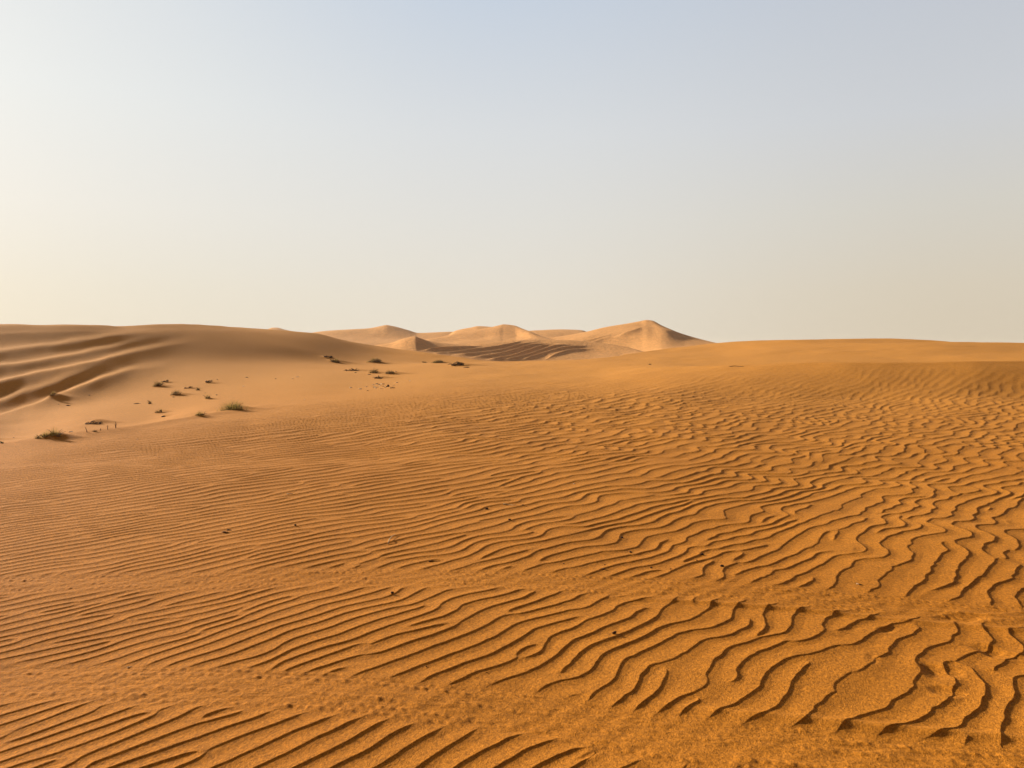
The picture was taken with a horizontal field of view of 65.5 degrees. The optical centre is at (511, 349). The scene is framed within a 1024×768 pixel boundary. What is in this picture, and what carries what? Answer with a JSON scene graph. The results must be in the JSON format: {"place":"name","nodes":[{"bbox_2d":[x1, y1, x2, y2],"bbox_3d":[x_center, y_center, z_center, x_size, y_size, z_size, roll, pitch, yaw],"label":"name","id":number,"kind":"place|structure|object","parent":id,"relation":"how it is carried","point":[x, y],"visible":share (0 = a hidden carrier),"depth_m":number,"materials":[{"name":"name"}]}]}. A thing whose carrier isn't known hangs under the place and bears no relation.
{"place":"outdoors","nodes":[
{"label":"outdoors","id":0,"kind":"place"},
{"bbox_2d":[313,325,451,344],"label":"dune","id":1,"kind":"structure","parent":0,"point":[384,334],"depth_m":311.81,"materials":[{"name":"sand"}]},
{"bbox_2d":[449,326,488,334],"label":"dune","id":2,"kind":"structure","parent":0,"point":[470,329],"depth_m":278.32,"materials":[{"name":"sand"}]},
{"bbox_2d":[426,324,553,344],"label":"dune","id":3,"kind":"structure","parent":0,"point":[504,332],"depth_m":229.01,"materials":[{"name":"sand"}]},
{"bbox_2d":[375,336,643,361],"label":"dune","id":4,"kind":"structure","parent":0,"point":[526,350],"depth_m":141.94,"materials":[{"name":"sand"}]},
{"bbox_2d":[0,324,1023,767],"bbox_3d":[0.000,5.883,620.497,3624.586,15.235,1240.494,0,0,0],"label":"sand ground","id":5,"kind":"structure","parent":0,"point":[800,490],"depth_m":5.81,"materials":[{"name":"orange sand"}]},
{"bbox_2d":[41,430,48,437],"bbox_3d":[-7.815,1.406,13.332,0.224,0.160,0.200,0,0,-11],"label":"grass tuft","id":6,"kind":"object","parent":5,"relation":"on","point":[43,435],"visible":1,"depth_m":13.33,"materials":[{"name":"plant"}]},
{"bbox_2d":[47,428,65,436],"bbox_3d":[-7.693,1.378,13.398,0.344,0.234,0.257,0,0,12],"label":"desert bush","id":7,"kind":"object","parent":5,"relation":"on","point":[53,433],"visible":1,"depth_m":13.38,"materials":[{"name":"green plant"}]},
{"bbox_2d":[85,421,101,424],"bbox_3d":[-10.805,1.888,20.605,0.491,0.110,0.181,0,0,-5],"label":"dead snag","id":8,"kind":"object","parent":5,"relation":"on","point":[93,422],"visible":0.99,"depth_m":20.57,"materials":[{"name":"brown plant"}]},
{"bbox_2d":[153,381,164,386],"bbox_3d":[-14.024,1.317,31.525,0.611,0.299,0.451,0,0,0],"label":"desert bush","id":9,"kind":"object","parent":5,"relation":"on","point":[157,384],"visible":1,"depth_m":31.51,"materials":[{"name":"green plant"}]},
{"bbox_2d":[217,400,246,410],"bbox_3d":[-7.071,1.401,20.130,0.866,0.397,0.795,0,0,24],"label":"grass tuft","id":10,"kind":"object","parent":5,"relation":"on","point":[233,406],"visible":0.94,"depth_m":20.11,"materials":[{"name":"plant"}]},
{"bbox_2d":[330,358,341,362],"bbox_3d":[-11.285,0.654,50.709,1.195,0.395,0.649,0,0,-29],"label":"desert bush","id":11,"kind":"object","parent":5,"relation":"on","point":[335,360],"visible":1,"depth_m":50.67,"materials":[{"name":"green plant"}]},
{"bbox_2d":[367,358,382,362],"bbox_3d":[-9.094,0.667,53.310,1.369,0.444,0.884,0,0,-16],"label":"desert bush","id":12,"kind":"object","parent":5,"relation":"on","point":[375,360],"visible":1,"depth_m":53.21,"materials":[{"name":"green plant"}]},
{"bbox_2d":[448,361,464,365],"bbox_3d":[-3.222,0.796,45.932,0.997,0.291,0.359,0,0,0],"label":"shrub","id":13,"kind":"object","parent":5,"relation":"on","point":[457,362],"visible":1,"depth_m":45.88,"materials":[{"name":"brown plant"}]},
{"bbox_2d":[0,0,1023,342],"label":"sky","id":14,"kind":"structure","parent":0,"point":[717,171],"materials":[{"name":"blue"}]},
{"bbox_2d":[530,329,585,337],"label":"dune","id":15,"kind":"structure","parent":0,"point":[553,333],"depth_m":277.64,"materials":[{"name":"sand"}]},
{"bbox_2d":[550,320,714,351],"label":"dune","id":16,"kind":"structure","parent":0,"point":[647,335],"depth_m":202.84,"materials":[{"name":"sand"}]}
]}

